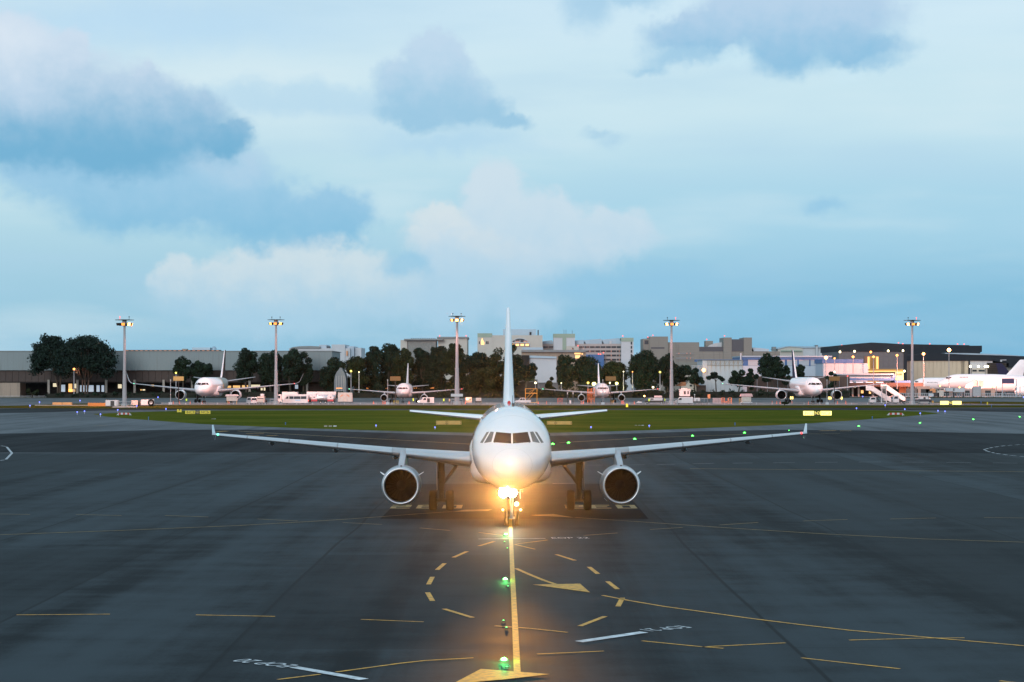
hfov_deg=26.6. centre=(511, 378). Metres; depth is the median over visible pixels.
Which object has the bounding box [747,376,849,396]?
brown screen wall
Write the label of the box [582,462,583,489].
gear door
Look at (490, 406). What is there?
grass verge
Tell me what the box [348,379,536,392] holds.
dark wall
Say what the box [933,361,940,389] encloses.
door leaf
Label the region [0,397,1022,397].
grass strip
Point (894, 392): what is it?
stair truck
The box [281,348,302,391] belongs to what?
broadleaf tree
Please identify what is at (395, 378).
stand board
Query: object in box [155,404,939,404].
kerb
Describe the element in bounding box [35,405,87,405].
kerb
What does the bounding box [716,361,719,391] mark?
door leaf
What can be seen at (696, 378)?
broadleaf tree
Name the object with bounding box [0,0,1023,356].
sky
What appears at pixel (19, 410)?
taxiway link
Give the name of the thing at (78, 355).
rain tree
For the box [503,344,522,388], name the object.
broadleaf tree
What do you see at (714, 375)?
broadleaf tree
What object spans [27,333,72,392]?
rain tree
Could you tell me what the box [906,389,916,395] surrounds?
ground cart
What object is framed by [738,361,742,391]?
door leaf
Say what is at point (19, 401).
apron
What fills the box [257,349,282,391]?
broadleaf tree
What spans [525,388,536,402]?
access stair
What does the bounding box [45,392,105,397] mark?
hedge
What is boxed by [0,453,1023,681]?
apron
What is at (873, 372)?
lamp post
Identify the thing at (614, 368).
broadleaf tree
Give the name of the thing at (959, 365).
door leaf
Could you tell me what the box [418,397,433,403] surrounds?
van
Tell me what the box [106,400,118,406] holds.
cargo container
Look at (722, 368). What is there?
door leaf
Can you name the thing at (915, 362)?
door leaf
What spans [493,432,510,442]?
cockpit window
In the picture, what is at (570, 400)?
maintenance stand
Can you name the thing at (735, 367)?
door leaf
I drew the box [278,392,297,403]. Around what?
box truck
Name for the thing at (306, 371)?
broadleaf tree
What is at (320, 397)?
fuel truck
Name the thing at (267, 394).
hedge
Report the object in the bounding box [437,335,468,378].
flat roofed block
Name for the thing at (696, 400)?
baggage tug
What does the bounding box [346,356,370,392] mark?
broadleaf tree
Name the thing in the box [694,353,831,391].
blue hangar
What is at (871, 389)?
stair truck
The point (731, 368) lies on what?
door leaf
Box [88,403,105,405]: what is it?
plank barrier
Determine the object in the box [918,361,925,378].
door leaf
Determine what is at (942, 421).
ground
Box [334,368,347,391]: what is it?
pointed shelter
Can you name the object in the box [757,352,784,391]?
broadleaf tree
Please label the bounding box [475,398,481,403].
baggage tug
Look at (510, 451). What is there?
taxiing airliner
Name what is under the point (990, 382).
parked airliner
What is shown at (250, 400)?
van
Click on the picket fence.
(23, 396)
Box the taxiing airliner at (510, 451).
[212,307,806,525]
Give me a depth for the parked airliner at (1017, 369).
998.98 m
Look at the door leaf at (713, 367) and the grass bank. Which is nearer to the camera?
the grass bank
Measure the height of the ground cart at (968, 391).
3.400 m
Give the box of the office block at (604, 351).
[542,334,633,390]
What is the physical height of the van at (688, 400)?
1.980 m
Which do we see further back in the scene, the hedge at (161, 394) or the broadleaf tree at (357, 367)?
the broadleaf tree at (357, 367)
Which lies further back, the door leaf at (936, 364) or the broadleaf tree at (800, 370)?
the door leaf at (936, 364)
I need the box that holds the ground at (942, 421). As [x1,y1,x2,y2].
[0,386,1023,435]
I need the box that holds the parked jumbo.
[937,374,1023,394]
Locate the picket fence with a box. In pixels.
[0,396,46,396]
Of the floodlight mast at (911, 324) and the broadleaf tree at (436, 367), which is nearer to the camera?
the floodlight mast at (911, 324)
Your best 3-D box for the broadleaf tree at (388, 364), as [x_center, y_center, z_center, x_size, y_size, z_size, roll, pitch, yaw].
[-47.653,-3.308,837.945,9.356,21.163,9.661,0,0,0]
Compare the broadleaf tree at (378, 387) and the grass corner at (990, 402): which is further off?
the broadleaf tree at (378, 387)
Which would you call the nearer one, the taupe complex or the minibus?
the minibus
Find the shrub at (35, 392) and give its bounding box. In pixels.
[26,388,38,397]
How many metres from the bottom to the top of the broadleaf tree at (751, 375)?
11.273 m
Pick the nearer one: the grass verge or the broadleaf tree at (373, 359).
the grass verge
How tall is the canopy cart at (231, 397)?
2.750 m
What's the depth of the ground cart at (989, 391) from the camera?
835.20 m
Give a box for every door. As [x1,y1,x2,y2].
[343,393,346,401]
[436,462,437,489]
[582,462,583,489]
[921,389,925,395]
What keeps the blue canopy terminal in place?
on the ground at (942, 421)
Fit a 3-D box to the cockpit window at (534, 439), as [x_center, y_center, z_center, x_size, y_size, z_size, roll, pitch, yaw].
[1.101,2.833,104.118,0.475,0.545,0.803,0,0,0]
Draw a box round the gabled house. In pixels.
[675,375,705,391]
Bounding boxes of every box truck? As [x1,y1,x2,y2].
[257,394,266,403]
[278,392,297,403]
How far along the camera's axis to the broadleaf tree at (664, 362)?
832.20 m
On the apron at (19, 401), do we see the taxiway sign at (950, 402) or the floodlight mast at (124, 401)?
the taxiway sign at (950, 402)
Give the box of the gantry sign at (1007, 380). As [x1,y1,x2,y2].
[1002,378,1016,395]
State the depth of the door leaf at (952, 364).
1074.85 m
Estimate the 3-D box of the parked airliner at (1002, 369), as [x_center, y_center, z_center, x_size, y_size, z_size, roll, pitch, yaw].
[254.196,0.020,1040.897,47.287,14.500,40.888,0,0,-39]
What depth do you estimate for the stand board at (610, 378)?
602.00 m
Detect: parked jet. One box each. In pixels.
[351,365,459,403]
[538,363,662,402]
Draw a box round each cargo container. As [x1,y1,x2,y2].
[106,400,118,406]
[131,400,138,405]
[141,399,154,405]
[338,392,353,403]
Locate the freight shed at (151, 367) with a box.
[0,346,340,395]
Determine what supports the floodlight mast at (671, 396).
on the apron at (19, 401)
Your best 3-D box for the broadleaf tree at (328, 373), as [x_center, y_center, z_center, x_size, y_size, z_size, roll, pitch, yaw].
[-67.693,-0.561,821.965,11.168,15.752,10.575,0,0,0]
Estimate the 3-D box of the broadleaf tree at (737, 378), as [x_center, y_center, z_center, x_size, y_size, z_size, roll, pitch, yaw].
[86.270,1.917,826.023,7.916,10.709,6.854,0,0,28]
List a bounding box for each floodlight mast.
[113,316,135,407]
[269,317,282,403]
[448,313,465,403]
[663,317,679,403]
[904,317,920,403]
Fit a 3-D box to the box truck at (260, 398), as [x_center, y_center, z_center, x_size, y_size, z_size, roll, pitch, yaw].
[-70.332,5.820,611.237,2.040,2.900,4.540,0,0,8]
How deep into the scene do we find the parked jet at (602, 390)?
624.36 m
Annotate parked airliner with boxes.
[914,360,1023,389]
[965,377,1023,394]
[996,363,1008,374]
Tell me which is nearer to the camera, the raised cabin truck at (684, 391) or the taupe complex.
the raised cabin truck at (684, 391)
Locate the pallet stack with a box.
[713,398,720,403]
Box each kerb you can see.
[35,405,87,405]
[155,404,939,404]
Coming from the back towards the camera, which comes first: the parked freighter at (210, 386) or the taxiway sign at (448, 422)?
the parked freighter at (210, 386)
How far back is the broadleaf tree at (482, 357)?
833.85 m
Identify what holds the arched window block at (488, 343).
on the ground at (942, 421)
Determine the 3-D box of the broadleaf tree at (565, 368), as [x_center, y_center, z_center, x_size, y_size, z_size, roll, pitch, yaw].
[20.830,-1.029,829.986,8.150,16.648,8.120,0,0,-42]
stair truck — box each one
[866,386,890,403]
[881,384,904,403]
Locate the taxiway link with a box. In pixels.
[0,408,1023,412]
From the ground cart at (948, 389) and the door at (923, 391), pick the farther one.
the door at (923, 391)
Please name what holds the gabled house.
on the ground at (942, 421)
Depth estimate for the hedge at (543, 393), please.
805.40 m
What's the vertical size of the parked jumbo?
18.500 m
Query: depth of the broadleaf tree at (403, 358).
827.49 m
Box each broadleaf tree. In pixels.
[172,355,192,387]
[190,360,212,385]
[232,348,259,391]
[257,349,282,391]
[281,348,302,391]
[294,351,313,391]
[318,356,347,391]
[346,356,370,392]
[364,346,383,392]
[373,383,385,392]
[379,343,399,390]
[391,348,415,385]
[411,347,432,390]
[427,346,448,391]
[442,343,464,392]
[459,354,482,392]
[471,352,492,392]
[486,347,503,391]
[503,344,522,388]
[517,362,537,387]
[544,376,555,390]
[556,354,577,389]
[572,355,603,390]
[602,360,628,390]
[627,349,664,390]
[655,353,679,393]
[677,364,698,381]
[688,374,704,390]
[706,371,724,391]
[728,369,749,391]
[746,368,758,391]
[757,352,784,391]
[780,365,790,387]
[796,364,804,376]
[825,371,836,391]
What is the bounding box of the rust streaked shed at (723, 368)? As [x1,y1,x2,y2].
[692,360,743,391]
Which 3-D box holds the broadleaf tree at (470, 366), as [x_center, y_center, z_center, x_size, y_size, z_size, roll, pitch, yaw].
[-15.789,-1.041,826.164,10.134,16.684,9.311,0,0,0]
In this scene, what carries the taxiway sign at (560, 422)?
on the grass island
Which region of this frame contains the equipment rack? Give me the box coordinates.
[591,388,594,403]
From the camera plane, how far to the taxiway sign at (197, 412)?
424.00 m
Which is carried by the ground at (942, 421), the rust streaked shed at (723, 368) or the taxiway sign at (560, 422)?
the rust streaked shed at (723, 368)
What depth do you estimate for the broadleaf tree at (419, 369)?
834.01 m
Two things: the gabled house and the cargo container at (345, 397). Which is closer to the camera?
the cargo container at (345, 397)
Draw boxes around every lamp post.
[873,356,874,396]
[922,353,924,385]
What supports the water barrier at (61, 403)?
on the grass bank
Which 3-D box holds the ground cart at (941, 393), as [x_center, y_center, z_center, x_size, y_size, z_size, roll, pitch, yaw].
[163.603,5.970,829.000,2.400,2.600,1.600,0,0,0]
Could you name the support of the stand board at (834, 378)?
on the apron at (19, 401)
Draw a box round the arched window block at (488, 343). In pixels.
[477,329,541,375]
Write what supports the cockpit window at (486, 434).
in the taxiing airliner at (510, 451)
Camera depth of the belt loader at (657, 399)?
610.07 m
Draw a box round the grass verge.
[0,405,1023,408]
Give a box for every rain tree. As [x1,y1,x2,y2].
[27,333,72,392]
[51,334,119,393]
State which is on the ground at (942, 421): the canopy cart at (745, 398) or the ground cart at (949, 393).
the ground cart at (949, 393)
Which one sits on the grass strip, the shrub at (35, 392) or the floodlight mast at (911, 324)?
the shrub at (35, 392)
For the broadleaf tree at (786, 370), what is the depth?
831.29 m
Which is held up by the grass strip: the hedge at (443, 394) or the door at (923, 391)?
the hedge at (443, 394)
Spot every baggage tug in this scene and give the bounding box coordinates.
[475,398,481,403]
[693,394,699,403]
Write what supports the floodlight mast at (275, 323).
on the apron at (19, 401)
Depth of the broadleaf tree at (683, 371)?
842.89 m
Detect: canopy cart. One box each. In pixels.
[225,394,238,403]
[740,394,752,403]
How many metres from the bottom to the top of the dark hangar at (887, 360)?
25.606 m
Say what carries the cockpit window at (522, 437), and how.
in the taxiing airliner at (510, 451)
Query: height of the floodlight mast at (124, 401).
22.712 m
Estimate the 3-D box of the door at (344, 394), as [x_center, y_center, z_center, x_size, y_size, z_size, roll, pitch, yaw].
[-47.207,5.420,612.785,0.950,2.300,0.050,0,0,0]
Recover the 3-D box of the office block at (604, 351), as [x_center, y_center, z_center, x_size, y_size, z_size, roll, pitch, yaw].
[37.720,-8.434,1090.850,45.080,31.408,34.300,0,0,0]
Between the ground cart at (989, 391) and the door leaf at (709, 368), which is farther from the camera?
the door leaf at (709, 368)
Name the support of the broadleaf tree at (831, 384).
on the ground at (942, 421)
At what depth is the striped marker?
414.00 m
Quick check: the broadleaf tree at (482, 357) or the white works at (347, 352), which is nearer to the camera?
the broadleaf tree at (482, 357)
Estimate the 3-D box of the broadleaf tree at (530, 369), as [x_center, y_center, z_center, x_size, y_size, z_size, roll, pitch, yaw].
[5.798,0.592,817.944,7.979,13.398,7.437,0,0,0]
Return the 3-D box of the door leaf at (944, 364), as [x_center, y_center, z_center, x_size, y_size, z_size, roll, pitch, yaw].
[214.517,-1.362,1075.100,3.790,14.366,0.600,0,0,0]
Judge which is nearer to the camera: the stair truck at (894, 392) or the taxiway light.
the taxiway light
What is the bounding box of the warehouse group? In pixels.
[521,347,587,390]
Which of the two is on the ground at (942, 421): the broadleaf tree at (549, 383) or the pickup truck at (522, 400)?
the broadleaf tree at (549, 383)
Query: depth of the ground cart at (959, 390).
828.20 m
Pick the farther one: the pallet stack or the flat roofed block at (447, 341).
the flat roofed block at (447, 341)
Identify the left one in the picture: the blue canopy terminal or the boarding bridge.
the blue canopy terminal
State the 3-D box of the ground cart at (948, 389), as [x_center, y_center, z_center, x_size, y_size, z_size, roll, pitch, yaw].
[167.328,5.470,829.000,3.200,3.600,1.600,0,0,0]
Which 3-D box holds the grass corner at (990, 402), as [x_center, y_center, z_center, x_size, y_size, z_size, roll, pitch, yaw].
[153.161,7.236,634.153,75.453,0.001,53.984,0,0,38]
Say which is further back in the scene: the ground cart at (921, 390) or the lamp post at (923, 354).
the lamp post at (923, 354)
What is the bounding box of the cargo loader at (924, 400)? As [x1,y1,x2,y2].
[915,397,933,403]
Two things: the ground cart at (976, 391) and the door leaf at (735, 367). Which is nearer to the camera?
the ground cart at (976, 391)
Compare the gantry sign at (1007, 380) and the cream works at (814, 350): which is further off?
the cream works at (814, 350)
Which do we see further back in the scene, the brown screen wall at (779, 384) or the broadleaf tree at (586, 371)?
the brown screen wall at (779, 384)
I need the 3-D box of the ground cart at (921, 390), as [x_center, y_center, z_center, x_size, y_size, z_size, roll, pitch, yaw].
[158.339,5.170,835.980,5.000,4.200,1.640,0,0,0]
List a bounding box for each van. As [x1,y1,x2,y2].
[246,397,256,403]
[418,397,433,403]
[466,397,471,403]
[675,397,692,403]
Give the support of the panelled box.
on the ground at (942, 421)
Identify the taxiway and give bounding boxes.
[0,430,1023,458]
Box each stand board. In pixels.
[173,376,183,403]
[390,376,400,403]
[605,376,615,403]
[829,376,839,403]
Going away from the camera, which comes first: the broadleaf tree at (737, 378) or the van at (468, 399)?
the van at (468, 399)
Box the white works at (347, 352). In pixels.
[289,345,364,377]
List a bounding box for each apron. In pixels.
[0,398,1023,404]
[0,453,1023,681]
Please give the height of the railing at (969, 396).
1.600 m
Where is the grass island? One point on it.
(408, 420)
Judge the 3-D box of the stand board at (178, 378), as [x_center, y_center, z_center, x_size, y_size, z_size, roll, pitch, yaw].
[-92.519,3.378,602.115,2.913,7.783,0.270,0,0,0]
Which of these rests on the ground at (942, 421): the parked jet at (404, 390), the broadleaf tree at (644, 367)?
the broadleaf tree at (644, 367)
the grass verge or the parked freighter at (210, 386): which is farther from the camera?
the parked freighter at (210, 386)
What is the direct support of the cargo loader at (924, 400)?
on the apron at (19, 401)
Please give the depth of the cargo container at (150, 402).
559.20 m
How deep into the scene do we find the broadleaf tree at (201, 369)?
821.95 m
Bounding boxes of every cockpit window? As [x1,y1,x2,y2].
[480,432,488,442]
[484,432,493,442]
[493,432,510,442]
[513,432,530,442]
[530,432,539,442]
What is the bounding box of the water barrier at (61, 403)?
[52,402,71,404]
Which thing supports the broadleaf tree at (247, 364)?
on the grass strip
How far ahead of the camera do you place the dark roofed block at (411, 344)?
1061.00 m
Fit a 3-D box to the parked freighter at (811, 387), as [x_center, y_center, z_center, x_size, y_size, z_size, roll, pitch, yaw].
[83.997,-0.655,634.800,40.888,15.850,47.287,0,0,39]
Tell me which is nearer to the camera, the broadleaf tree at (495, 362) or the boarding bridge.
the broadleaf tree at (495, 362)
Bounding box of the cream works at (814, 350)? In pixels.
[771,345,827,355]
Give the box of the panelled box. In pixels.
[814,359,867,390]
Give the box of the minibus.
[281,394,308,403]
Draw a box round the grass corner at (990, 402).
[934,402,1023,403]
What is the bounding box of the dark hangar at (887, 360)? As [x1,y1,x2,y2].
[820,342,981,382]
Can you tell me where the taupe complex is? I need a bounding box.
[640,335,779,392]
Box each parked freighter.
[127,350,302,403]
[721,350,884,403]
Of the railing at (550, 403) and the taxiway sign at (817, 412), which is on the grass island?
the taxiway sign at (817, 412)
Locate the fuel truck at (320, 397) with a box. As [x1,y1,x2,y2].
[307,392,335,403]
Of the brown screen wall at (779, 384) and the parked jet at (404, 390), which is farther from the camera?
the brown screen wall at (779, 384)
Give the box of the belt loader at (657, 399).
[640,395,662,403]
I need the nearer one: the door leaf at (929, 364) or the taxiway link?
the taxiway link
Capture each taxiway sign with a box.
[185,411,210,413]
[436,421,461,424]
[547,421,571,424]
[803,411,831,414]
[940,401,960,404]
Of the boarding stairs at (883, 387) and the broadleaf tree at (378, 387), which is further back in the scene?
the broadleaf tree at (378, 387)
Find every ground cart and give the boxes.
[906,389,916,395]
[916,386,929,395]
[926,389,935,393]
[937,390,943,396]
[944,390,952,395]
[945,388,953,396]
[952,388,964,396]
[961,388,971,395]
[972,386,980,396]
[981,388,994,395]
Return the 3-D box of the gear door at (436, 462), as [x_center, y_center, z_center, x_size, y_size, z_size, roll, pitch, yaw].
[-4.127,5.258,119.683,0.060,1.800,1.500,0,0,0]
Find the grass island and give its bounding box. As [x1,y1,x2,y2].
[95,410,939,432]
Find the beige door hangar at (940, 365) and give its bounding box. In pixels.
[907,353,1023,392]
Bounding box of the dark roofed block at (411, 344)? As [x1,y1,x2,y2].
[400,338,442,375]
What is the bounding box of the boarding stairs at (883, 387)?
[881,386,888,403]
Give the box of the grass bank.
[23,403,119,405]
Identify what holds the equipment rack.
on the apron at (19, 401)
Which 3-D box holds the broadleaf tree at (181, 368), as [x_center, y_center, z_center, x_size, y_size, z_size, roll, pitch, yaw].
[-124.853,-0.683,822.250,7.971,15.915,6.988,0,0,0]
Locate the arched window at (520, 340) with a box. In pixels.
[512,339,529,346]
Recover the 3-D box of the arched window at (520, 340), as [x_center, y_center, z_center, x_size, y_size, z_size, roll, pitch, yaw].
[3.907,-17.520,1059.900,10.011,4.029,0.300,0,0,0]
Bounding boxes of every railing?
[185,403,930,403]
[903,393,1023,396]
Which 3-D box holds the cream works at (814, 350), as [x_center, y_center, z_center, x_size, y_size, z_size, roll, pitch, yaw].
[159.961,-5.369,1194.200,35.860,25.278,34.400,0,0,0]
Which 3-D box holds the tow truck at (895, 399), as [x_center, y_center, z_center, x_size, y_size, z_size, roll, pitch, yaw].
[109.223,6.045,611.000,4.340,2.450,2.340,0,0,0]
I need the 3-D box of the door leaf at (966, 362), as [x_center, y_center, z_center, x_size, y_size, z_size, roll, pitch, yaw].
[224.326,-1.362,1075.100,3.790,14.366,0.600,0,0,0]
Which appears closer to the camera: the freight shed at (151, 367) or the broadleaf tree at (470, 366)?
the broadleaf tree at (470, 366)
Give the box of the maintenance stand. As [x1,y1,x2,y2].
[567,392,573,403]
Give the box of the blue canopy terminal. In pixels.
[837,374,922,395]
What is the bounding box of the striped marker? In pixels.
[888,413,903,415]
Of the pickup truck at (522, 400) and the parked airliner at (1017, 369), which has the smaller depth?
the pickup truck at (522, 400)
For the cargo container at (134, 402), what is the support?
on the grass verge
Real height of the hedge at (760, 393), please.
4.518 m
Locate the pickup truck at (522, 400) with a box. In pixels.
[515,398,530,403]
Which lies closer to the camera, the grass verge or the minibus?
the grass verge
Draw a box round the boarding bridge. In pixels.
[973,380,983,387]
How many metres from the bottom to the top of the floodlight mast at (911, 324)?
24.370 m
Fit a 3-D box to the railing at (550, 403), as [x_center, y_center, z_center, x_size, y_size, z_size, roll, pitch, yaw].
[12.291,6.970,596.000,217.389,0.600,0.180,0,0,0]
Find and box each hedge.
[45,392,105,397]
[101,390,228,397]
[241,389,342,397]
[353,390,502,397]
[500,387,665,397]
[664,388,851,397]
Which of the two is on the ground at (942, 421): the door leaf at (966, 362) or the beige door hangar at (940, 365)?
the beige door hangar at (940, 365)
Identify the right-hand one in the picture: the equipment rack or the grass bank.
the equipment rack
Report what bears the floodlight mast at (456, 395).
on the apron at (19, 401)
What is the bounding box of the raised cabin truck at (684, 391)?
[679,388,690,403]
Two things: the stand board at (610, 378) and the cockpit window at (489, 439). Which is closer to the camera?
the cockpit window at (489, 439)
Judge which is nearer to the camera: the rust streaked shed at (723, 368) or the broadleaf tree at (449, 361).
the broadleaf tree at (449, 361)
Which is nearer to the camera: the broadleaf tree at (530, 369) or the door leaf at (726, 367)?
the broadleaf tree at (530, 369)
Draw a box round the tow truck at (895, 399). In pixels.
[892,395,904,403]
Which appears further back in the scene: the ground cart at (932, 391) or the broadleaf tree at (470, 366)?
the ground cart at (932, 391)
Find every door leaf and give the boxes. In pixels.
[707,361,711,391]
[712,361,715,391]
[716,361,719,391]
[720,361,724,391]
[725,361,728,391]
[729,361,733,390]
[734,361,737,391]
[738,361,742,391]
[910,361,917,380]
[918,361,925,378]
[926,361,932,377]
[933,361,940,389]
[941,361,948,377]
[949,361,956,375]
[957,361,964,373]
[961,361,967,373]
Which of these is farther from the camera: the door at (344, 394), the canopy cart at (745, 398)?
the door at (344, 394)
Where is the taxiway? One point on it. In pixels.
(204, 441)
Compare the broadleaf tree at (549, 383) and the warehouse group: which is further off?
the warehouse group

